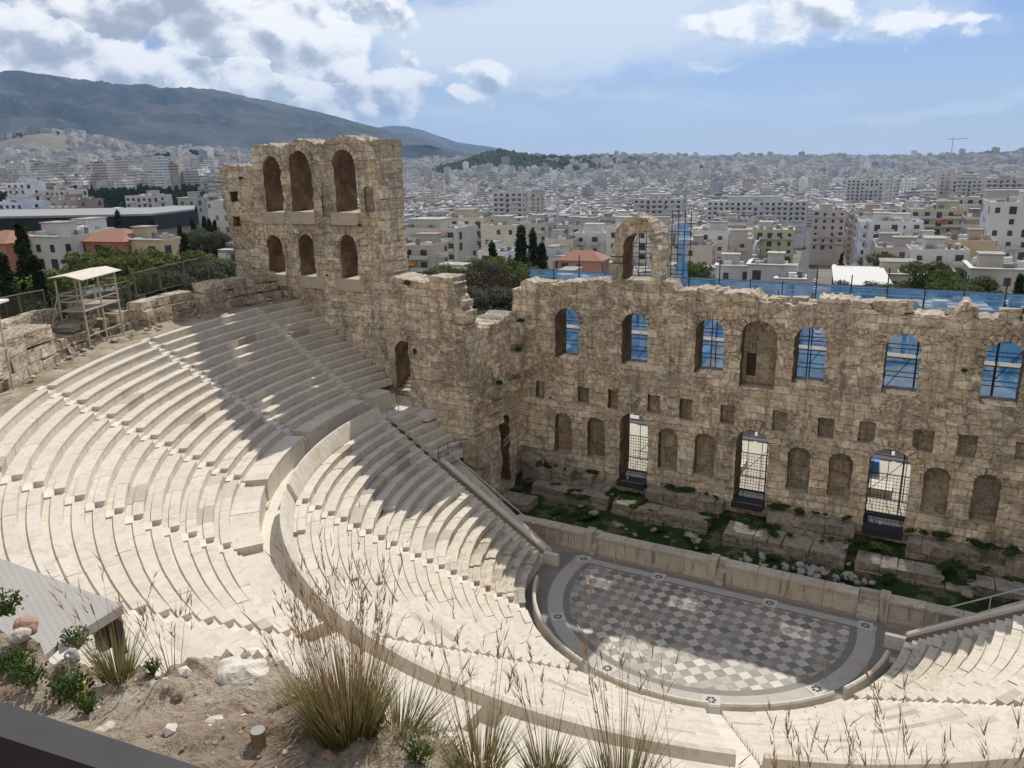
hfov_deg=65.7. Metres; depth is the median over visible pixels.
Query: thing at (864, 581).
stone
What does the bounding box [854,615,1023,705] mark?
seating wedge
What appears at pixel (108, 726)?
rock
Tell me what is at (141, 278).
pine tree
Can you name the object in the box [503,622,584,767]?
grass tuft
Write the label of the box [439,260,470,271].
building
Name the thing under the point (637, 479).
platform
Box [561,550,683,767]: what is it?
grass tuft
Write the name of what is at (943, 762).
grass tuft
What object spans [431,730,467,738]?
stairway
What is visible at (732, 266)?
building
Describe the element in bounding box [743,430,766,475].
trestle scaffold
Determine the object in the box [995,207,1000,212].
window
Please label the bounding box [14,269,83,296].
pine tree
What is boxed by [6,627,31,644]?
rock
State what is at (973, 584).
stone
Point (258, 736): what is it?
tree stump
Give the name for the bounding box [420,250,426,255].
window
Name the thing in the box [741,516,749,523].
weed clump
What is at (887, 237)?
building
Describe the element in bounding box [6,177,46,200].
building
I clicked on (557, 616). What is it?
drain cover
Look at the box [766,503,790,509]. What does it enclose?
weed clump
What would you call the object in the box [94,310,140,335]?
ring wall
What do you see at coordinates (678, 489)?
weed clump
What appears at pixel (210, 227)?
cypress tree
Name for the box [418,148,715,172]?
wooded hill
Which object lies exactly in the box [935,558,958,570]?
weed clump
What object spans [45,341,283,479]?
seating wedge
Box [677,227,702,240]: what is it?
building
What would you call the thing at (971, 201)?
building
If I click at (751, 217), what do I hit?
building
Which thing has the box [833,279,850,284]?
olive tree
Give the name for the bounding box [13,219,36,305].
cypress tree
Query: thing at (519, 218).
building
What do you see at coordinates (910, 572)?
foundation wall
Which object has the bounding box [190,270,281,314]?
ring wall
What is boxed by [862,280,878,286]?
olive tree
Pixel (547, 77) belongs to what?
sky
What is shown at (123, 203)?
distant trees
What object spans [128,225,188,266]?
building
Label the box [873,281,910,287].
olive tree
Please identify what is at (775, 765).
grass tuft
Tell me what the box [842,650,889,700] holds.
orchestra parapet
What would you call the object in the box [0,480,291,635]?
seating wedge
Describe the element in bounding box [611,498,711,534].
foundation wall
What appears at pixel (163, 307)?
ring wall
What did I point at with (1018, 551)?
weed clump
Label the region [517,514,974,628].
stage front wall
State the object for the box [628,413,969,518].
forecourt
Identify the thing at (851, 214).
building
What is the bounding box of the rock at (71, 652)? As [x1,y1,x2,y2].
[63,648,79,663]
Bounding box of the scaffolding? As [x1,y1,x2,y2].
[528,255,1023,513]
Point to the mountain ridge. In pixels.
(416, 134)
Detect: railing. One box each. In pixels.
[386,398,412,415]
[438,439,465,459]
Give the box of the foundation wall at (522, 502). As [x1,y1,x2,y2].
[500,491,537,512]
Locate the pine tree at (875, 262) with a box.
[863,252,898,266]
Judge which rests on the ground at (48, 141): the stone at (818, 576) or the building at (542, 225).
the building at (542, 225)
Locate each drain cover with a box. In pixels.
[550,612,565,621]
[576,555,591,562]
[598,662,617,674]
[651,572,666,580]
[702,694,720,705]
[762,598,777,607]
[804,682,828,695]
[857,620,873,631]
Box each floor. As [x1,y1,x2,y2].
[545,542,917,707]
[570,565,848,690]
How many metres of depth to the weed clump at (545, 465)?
66.73 m
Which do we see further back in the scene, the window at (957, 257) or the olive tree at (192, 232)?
the olive tree at (192, 232)
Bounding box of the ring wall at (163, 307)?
[126,290,196,327]
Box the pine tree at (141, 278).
[106,266,170,296]
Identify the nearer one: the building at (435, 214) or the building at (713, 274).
the building at (713, 274)
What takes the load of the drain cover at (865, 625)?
on the straight floor band at (742, 596)
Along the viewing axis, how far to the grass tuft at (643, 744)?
2.15 m
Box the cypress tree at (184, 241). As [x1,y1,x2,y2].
[178,233,192,273]
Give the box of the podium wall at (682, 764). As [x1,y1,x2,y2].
[492,715,734,767]
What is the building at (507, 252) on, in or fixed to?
on the ground at (48, 141)
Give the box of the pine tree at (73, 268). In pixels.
[52,258,104,274]
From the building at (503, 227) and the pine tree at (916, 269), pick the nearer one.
the pine tree at (916, 269)
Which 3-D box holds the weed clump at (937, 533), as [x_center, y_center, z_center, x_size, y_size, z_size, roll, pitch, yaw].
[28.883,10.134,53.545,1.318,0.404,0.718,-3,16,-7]
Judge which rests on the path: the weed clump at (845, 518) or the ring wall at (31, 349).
the ring wall at (31, 349)
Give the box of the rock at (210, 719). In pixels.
[204,715,223,721]
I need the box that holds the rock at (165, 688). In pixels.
[163,684,167,692]
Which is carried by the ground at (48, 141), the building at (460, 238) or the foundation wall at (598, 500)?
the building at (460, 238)
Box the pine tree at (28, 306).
[0,298,49,318]
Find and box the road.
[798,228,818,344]
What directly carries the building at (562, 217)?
on the ground at (48, 141)
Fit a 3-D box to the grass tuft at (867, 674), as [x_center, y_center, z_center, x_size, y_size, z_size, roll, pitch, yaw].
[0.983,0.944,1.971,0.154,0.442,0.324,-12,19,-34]
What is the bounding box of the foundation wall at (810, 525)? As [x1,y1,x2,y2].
[766,508,855,543]
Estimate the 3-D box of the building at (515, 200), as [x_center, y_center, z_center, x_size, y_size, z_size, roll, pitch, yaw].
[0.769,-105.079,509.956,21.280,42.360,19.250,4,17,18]
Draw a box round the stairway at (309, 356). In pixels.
[252,307,357,398]
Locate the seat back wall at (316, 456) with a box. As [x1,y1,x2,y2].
[286,407,382,503]
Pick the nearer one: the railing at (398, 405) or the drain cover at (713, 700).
the drain cover at (713, 700)
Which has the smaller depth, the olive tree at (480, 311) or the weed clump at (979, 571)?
the weed clump at (979, 571)
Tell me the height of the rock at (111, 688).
0.050 m
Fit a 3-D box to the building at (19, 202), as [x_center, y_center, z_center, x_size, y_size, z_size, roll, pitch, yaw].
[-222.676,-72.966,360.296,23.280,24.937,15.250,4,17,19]
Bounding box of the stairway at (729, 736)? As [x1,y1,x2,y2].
[707,714,759,767]
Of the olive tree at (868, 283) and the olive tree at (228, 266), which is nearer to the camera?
the olive tree at (228, 266)
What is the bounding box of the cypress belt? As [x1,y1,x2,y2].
[0,183,204,207]
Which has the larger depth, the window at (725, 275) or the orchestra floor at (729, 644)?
the window at (725, 275)
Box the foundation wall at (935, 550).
[905,535,1023,578]
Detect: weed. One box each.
[0,587,27,616]
[0,645,36,675]
[6,655,48,689]
[43,654,94,705]
[57,624,94,649]
[66,681,102,715]
[142,657,161,674]
[398,733,434,764]
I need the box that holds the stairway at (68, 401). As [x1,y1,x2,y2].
[34,386,241,487]
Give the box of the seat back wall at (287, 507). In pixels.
[280,490,359,645]
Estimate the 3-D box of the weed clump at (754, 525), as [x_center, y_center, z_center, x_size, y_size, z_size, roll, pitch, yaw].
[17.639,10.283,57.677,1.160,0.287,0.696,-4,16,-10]
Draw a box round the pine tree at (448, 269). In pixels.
[432,262,468,285]
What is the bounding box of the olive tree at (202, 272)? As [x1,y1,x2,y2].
[177,259,228,281]
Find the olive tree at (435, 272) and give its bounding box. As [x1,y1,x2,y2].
[424,269,442,275]
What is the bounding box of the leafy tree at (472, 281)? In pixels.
[440,265,488,288]
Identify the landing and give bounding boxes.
[391,403,436,421]
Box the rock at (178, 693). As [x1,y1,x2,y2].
[171,686,184,701]
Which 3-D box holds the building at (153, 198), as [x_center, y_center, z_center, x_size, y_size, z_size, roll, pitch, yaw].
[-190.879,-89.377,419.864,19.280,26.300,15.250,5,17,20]
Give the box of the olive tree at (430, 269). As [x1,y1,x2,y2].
[423,267,443,275]
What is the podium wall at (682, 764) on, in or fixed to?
on the walkway
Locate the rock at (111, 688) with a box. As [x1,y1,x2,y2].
[100,683,120,694]
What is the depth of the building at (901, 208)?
364.49 m
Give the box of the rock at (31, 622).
[13,615,38,634]
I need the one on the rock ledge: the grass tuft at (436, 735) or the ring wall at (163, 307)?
the grass tuft at (436, 735)
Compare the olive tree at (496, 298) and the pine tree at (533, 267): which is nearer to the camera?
the olive tree at (496, 298)
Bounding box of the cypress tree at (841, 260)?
[838,253,844,265]
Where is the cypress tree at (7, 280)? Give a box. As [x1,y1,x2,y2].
[0,252,25,317]
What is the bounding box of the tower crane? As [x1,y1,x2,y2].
[949,136,967,169]
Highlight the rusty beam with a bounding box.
[0,702,200,767]
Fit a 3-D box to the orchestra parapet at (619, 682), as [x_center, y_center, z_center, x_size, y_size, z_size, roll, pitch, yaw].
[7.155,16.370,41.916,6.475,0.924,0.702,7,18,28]
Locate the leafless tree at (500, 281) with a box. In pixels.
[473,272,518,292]
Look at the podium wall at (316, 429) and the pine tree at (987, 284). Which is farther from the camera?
the pine tree at (987, 284)
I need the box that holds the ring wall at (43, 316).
[1,299,94,329]
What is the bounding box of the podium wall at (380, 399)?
[358,389,390,412]
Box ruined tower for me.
[220,135,427,398]
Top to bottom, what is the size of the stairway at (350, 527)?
8.750 m
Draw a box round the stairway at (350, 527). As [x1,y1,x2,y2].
[296,499,525,611]
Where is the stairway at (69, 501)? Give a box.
[0,472,231,553]
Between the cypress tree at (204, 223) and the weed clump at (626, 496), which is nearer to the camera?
the weed clump at (626, 496)
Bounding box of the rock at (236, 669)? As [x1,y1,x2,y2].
[215,647,284,685]
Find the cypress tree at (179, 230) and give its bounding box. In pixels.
[176,224,183,235]
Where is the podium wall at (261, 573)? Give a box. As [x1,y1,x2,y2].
[237,552,323,638]
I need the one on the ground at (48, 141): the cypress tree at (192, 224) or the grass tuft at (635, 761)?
the cypress tree at (192, 224)
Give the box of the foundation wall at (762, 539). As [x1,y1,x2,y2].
[722,520,848,569]
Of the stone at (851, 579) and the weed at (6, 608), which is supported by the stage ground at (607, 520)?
the stone at (851, 579)
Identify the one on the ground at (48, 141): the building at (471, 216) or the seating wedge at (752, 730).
the building at (471, 216)
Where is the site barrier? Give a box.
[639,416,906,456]
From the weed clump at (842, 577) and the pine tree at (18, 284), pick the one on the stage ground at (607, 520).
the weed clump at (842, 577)
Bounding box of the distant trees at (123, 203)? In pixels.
[13,131,517,207]
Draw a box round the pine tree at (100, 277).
[58,274,126,296]
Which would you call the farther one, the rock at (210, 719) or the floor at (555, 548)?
the floor at (555, 548)
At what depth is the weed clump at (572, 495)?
63.44 m
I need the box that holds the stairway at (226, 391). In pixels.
[140,338,289,435]
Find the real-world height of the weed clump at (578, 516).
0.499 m
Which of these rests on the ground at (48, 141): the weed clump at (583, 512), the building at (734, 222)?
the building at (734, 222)
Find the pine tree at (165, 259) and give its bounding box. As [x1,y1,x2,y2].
[143,248,211,281]
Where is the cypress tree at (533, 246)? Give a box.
[526,229,538,266]
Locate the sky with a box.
[0,0,1023,155]
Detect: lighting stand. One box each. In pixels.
[0,299,14,389]
[47,266,124,345]
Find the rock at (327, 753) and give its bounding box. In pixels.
[321,749,337,759]
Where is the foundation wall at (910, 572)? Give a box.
[854,550,1023,602]
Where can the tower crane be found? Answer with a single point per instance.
(952, 146)
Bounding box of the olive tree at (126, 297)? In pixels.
[95,279,146,317]
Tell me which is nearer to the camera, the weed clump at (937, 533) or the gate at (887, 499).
the weed clump at (937, 533)
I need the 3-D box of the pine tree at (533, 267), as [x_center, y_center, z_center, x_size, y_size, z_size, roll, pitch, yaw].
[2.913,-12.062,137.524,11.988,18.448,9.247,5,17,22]
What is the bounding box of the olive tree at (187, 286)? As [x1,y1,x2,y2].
[142,269,196,297]
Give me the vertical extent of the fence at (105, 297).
1.950 m
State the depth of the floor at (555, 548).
52.74 m
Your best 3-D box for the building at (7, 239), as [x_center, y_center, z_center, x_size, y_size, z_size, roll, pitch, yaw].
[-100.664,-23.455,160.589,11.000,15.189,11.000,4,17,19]
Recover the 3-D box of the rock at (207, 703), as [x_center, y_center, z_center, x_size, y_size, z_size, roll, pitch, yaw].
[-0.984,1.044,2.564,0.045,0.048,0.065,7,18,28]
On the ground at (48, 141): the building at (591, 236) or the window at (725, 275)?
the building at (591, 236)
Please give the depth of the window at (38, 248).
157.48 m
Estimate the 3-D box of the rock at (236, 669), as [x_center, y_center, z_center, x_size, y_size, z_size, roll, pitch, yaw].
[-0.901,0.980,2.735,0.232,0.084,0.217,7,18,28]
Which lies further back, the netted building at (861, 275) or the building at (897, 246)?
the building at (897, 246)
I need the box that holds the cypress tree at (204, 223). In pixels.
[201,216,208,253]
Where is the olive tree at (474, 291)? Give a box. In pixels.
[466,284,481,307]
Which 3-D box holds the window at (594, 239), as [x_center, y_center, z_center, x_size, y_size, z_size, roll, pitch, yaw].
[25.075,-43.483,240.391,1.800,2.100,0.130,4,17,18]
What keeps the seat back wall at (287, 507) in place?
on the walkway
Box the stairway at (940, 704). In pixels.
[846,698,1023,709]
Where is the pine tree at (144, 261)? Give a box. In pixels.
[76,251,161,275]
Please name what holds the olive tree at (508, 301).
on the ground at (48, 141)
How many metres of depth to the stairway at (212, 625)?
27.66 m
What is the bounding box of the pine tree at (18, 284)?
[0,275,55,312]
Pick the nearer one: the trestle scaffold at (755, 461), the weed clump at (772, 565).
the weed clump at (772, 565)
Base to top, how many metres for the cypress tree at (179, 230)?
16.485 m
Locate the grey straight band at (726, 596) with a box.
[586,562,858,628]
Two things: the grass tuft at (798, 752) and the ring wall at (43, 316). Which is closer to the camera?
the grass tuft at (798, 752)
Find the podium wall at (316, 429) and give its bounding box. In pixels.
[290,399,364,449]
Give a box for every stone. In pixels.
[589,510,598,515]
[689,533,697,537]
[691,537,699,543]
[745,557,752,562]
[758,554,765,560]
[795,561,804,567]
[807,570,814,576]
[813,573,821,578]
[832,574,839,580]
[842,571,852,576]
[847,576,858,582]
[861,578,866,584]
[868,580,874,585]
[961,590,973,598]
[970,581,976,588]
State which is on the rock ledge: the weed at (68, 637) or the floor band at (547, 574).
the weed at (68, 637)
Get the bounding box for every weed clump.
[542,462,552,468]
[550,509,562,514]
[563,493,576,497]
[575,510,592,516]
[575,513,584,520]
[577,495,590,499]
[617,495,631,499]
[618,496,636,499]
[628,503,638,508]
[635,498,647,505]
[649,525,667,530]
[664,483,674,488]
[670,487,690,491]
[681,486,697,491]
[692,542,706,549]
[698,511,718,516]
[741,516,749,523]
[748,523,761,527]
[756,522,772,528]
[756,553,782,558]
[757,561,782,568]
[765,529,779,536]
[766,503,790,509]
[770,525,779,530]
[793,508,805,514]
[837,574,848,580]
[841,515,851,520]
[845,538,865,543]
[859,544,871,550]
[865,540,877,548]
[875,542,893,552]
[881,576,892,582]
[883,572,895,579]
[904,527,916,533]
[919,529,928,535]
[930,531,946,537]
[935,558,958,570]
[937,534,945,540]
[947,563,968,569]
[957,602,977,612]
[965,538,989,550]
[974,570,985,573]
[979,596,993,604]
[986,542,999,549]
[1002,544,1017,556]
[1002,576,1013,581]
[1002,599,1021,604]
[1010,546,1022,554]
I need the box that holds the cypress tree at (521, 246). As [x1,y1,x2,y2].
[513,224,528,265]
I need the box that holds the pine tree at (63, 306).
[50,282,102,318]
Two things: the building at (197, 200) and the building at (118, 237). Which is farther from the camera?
the building at (197, 200)
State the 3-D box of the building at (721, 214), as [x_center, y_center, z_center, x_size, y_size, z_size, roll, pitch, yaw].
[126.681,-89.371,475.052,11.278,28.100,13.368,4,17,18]
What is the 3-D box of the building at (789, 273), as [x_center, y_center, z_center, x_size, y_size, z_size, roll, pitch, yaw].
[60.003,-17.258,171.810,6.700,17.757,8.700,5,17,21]
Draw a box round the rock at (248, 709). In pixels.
[243,704,254,713]
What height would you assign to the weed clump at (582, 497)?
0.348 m
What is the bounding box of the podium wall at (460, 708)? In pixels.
[312,632,481,732]
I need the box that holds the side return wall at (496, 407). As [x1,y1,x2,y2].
[442,310,530,497]
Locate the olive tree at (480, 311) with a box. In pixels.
[474,308,486,315]
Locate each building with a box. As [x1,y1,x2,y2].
[0,195,50,209]
[0,230,33,282]
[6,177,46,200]
[28,219,98,271]
[44,185,88,205]
[50,194,103,208]
[67,216,114,230]
[82,228,161,255]
[125,190,172,207]
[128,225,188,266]
[177,191,208,248]
[203,193,221,199]
[405,217,477,265]
[405,232,448,274]
[424,211,446,216]
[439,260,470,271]
[441,206,499,250]
[477,240,520,267]
[481,215,528,256]
[492,187,531,215]
[514,216,526,221]
[523,214,556,257]
[526,212,536,219]
[531,189,544,213]
[545,229,582,251]
[546,244,569,269]
[548,213,573,219]
[548,215,571,221]
[556,250,610,272]
[557,216,588,235]
[558,266,586,271]
[569,217,598,234]
[574,223,605,254]
[577,214,599,222]
[597,213,611,225]
[606,216,651,267]
[608,215,615,225]
[609,260,612,272]
[633,193,686,215]
[633,267,650,274]
[656,216,677,246]
[669,262,677,275]
[671,213,690,224]
[671,238,692,261]
[676,222,697,231]
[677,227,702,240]
[687,222,702,226]
[687,234,716,264]
[697,221,733,260]
[704,265,715,277]
[706,196,809,247]
[714,211,732,217]
[714,250,753,279]
[719,213,748,228]
[730,229,753,261]
[737,211,756,225]
[746,221,797,262]
[746,250,787,293]
[748,233,760,258]
[748,234,759,253]
[760,215,778,224]
[773,262,806,335]
[809,203,848,264]
[831,266,892,285]
[832,258,956,285]
[845,176,884,203]
[845,207,864,258]
[845,218,852,262]
[849,204,886,265]
[850,209,883,264]
[851,237,855,264]
[853,212,924,265]
[862,212,903,265]
[870,231,907,265]
[874,234,921,265]
[880,203,896,211]
[897,201,932,211]
[905,234,972,270]
[906,200,968,235]
[913,230,950,243]
[935,169,958,199]
[946,176,982,198]
[946,227,995,258]
[948,189,1023,213]
[959,208,980,234]
[962,251,1023,293]
[979,189,1023,261]
[981,175,1023,192]
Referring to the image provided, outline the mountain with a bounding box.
[0,70,477,156]
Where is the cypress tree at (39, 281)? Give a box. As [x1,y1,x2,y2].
[30,254,55,309]
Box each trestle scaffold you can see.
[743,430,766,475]
[869,449,907,500]
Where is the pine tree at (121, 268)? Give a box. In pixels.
[85,255,154,293]
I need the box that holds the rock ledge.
[0,630,590,767]
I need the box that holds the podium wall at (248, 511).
[229,486,265,554]
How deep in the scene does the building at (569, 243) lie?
239.04 m
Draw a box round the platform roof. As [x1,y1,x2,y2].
[0,558,127,658]
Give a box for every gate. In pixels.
[628,415,647,470]
[740,452,767,491]
[866,471,909,517]
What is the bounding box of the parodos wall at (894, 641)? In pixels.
[883,587,1023,650]
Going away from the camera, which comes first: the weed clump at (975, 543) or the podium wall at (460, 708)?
the podium wall at (460, 708)
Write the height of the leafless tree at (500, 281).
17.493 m
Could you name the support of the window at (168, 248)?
in the building at (147, 236)
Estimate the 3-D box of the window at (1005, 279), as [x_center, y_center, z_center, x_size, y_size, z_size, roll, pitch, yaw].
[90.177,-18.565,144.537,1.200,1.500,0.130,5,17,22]
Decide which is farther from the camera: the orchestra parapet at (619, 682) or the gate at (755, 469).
the gate at (755, 469)
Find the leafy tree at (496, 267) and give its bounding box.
[455,259,509,291]
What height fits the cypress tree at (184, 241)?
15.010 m
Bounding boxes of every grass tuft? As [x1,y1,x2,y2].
[42,553,159,684]
[110,582,203,678]
[239,612,340,699]
[241,500,413,752]
[261,675,353,749]
[326,617,486,762]
[360,656,499,767]
[408,574,536,767]
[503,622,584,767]
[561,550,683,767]
[629,659,751,767]
[762,697,863,767]
[783,713,853,767]
[809,660,887,767]
[841,669,941,767]
[858,660,989,767]
[920,733,1015,767]
[938,698,1023,767]
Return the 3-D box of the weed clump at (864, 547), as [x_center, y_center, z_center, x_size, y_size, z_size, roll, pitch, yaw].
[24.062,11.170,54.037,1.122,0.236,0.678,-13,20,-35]
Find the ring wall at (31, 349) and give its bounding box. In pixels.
[0,324,60,392]
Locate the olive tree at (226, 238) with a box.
[217,233,231,248]
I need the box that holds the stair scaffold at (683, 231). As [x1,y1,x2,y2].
[633,209,691,325]
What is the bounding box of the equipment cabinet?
[82,287,124,316]
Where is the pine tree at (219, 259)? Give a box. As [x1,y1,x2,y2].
[205,252,232,272]
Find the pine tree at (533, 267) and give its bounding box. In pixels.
[521,262,557,269]
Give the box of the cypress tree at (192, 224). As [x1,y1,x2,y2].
[189,217,201,253]
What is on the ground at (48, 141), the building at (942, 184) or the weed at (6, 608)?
the building at (942, 184)
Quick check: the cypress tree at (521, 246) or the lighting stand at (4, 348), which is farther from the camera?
the cypress tree at (521, 246)
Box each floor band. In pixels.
[525,550,902,714]
[547,559,874,706]
[563,563,856,695]
[573,555,876,630]
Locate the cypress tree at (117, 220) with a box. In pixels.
[113,209,122,227]
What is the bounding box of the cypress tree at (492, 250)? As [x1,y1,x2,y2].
[488,240,497,260]
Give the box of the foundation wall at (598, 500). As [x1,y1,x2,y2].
[531,479,613,510]
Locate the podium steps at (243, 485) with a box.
[240,482,269,509]
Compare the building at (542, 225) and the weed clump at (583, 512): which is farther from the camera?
the building at (542, 225)
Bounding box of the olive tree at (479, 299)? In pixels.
[468,288,494,310]
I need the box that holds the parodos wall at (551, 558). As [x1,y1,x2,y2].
[440,446,558,566]
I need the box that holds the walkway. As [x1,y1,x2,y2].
[261,409,494,727]
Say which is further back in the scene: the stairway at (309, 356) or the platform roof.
the stairway at (309, 356)
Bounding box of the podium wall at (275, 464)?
[242,436,304,500]
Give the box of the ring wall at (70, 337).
[52,318,102,359]
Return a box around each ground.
[0,133,924,625]
[508,472,1023,612]
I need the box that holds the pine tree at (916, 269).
[898,259,952,288]
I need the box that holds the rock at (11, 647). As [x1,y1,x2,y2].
[0,644,16,655]
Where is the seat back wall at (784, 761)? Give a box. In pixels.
[761,752,1023,767]
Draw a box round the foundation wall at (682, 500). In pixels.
[645,485,725,518]
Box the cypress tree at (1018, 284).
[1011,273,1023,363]
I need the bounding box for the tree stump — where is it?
[250,725,266,748]
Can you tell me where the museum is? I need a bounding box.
[0,205,198,235]
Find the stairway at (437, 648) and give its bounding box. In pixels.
[380,637,579,672]
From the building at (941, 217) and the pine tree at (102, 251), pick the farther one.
the building at (941, 217)
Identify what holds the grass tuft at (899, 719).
on the rock ledge
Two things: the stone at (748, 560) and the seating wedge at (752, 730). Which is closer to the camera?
the seating wedge at (752, 730)
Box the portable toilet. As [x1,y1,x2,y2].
[870,458,879,473]
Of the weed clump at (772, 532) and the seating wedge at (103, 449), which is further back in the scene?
the weed clump at (772, 532)
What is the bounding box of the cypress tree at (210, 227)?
[207,217,217,256]
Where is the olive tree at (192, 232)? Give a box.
[186,227,205,250]
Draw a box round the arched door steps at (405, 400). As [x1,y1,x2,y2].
[396,376,411,404]
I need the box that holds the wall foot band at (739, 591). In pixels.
[572,551,884,627]
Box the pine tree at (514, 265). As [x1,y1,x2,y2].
[497,256,532,279]
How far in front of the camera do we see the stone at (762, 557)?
54.15 m
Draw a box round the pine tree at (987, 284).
[951,274,1003,292]
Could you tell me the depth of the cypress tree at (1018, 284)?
118.20 m
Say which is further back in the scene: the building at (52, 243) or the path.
the building at (52, 243)
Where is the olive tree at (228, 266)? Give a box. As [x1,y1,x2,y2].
[184,250,236,278]
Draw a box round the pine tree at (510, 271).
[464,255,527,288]
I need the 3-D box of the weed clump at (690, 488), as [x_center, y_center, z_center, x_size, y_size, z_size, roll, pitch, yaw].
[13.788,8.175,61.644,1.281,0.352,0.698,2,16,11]
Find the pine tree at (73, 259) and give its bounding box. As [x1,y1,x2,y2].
[59,249,107,271]
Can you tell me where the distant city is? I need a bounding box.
[0,127,1023,361]
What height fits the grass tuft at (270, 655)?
0.330 m
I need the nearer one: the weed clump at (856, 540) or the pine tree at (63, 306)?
the weed clump at (856, 540)
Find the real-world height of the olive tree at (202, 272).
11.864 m
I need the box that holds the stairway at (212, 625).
[123,608,296,640]
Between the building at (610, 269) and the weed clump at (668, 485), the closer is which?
the weed clump at (668, 485)
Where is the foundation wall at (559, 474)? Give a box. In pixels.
[522,463,612,491]
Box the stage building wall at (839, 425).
[512,212,1023,560]
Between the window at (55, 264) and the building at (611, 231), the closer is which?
the window at (55, 264)
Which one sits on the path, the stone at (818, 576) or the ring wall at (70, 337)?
the ring wall at (70, 337)
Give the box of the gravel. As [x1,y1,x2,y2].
[3,663,485,767]
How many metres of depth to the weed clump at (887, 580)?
51.45 m
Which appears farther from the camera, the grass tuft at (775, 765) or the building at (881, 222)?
the building at (881, 222)
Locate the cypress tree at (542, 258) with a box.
[536,241,548,268]
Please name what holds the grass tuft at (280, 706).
on the rock ledge
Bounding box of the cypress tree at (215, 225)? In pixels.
[213,220,216,232]
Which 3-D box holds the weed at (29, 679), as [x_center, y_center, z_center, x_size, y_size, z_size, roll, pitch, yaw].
[-1.651,0.988,2.697,0.147,0.101,0.130,-1,16,1]
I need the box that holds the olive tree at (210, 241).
[191,230,225,255]
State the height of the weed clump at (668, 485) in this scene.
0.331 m
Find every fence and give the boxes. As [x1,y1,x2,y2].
[0,289,46,317]
[50,280,131,316]
[132,256,210,297]
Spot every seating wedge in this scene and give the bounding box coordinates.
[0,389,238,547]
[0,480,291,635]
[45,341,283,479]
[49,610,458,734]
[151,309,350,430]
[260,299,392,394]
[293,504,577,670]
[298,421,540,606]
[384,638,727,747]
[388,407,463,464]
[440,731,601,767]
[722,698,1023,767]
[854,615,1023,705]
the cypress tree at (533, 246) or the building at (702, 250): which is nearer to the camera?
the cypress tree at (533, 246)
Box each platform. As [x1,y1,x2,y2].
[616,469,646,490]
[731,488,764,512]
[862,512,903,540]
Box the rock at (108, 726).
[95,721,114,731]
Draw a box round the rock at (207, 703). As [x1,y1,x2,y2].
[200,698,214,708]
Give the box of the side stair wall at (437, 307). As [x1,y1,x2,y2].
[402,273,491,491]
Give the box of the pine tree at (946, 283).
[924,275,986,291]
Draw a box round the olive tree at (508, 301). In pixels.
[491,287,512,310]
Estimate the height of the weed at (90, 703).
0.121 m
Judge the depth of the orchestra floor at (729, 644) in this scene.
47.71 m
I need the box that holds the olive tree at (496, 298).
[476,284,511,310]
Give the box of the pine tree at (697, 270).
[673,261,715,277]
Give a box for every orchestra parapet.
[532,575,583,671]
[592,666,708,713]
[720,691,835,714]
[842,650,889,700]
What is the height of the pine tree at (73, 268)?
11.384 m
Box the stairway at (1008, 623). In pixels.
[905,614,1023,649]
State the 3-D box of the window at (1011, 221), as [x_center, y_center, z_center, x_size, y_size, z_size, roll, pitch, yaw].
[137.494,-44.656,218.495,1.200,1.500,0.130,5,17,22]
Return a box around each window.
[36,244,40,251]
[38,259,45,268]
[50,245,54,252]
[51,259,59,269]
[65,244,70,251]
[165,245,171,252]
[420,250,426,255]
[421,262,426,267]
[448,243,453,248]
[592,237,597,241]
[723,273,728,278]
[742,272,746,279]
[746,352,756,375]
[752,270,760,279]
[874,225,879,230]
[892,225,897,230]
[899,252,904,257]
[936,212,941,217]
[955,255,963,260]
[992,230,996,235]
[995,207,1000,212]
[1003,278,1011,285]
[1007,230,1012,235]
[1008,219,1013,224]
[1009,206,1017,213]
[1018,252,1023,259]
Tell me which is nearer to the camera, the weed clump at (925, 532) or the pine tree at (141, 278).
the weed clump at (925, 532)
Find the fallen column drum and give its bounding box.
[522,451,543,470]
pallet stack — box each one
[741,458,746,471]
[868,478,893,496]
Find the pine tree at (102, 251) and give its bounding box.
[75,243,169,265]
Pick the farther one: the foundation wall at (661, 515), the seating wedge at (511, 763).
the foundation wall at (661, 515)
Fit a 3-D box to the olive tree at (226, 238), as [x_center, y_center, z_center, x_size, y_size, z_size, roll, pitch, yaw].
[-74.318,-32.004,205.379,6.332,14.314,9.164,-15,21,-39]
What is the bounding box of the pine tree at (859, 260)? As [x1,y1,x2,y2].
[857,257,862,265]
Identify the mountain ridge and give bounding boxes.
[378,126,517,157]
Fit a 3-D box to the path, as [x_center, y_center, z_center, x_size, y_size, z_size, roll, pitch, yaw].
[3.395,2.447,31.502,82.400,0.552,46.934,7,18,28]
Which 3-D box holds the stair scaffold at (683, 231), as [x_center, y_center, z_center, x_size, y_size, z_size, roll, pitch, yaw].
[11.443,-9.150,63.018,5.066,9.200,1.984,7,18,28]
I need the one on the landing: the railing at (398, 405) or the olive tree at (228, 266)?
the railing at (398, 405)
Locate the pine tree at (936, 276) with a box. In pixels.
[924,268,964,288]
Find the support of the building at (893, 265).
on the ground at (48, 141)
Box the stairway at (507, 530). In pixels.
[378,420,543,564]
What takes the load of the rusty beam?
on the rock ledge
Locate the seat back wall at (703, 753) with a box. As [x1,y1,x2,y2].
[359,627,735,766]
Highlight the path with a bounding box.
[0,298,292,416]

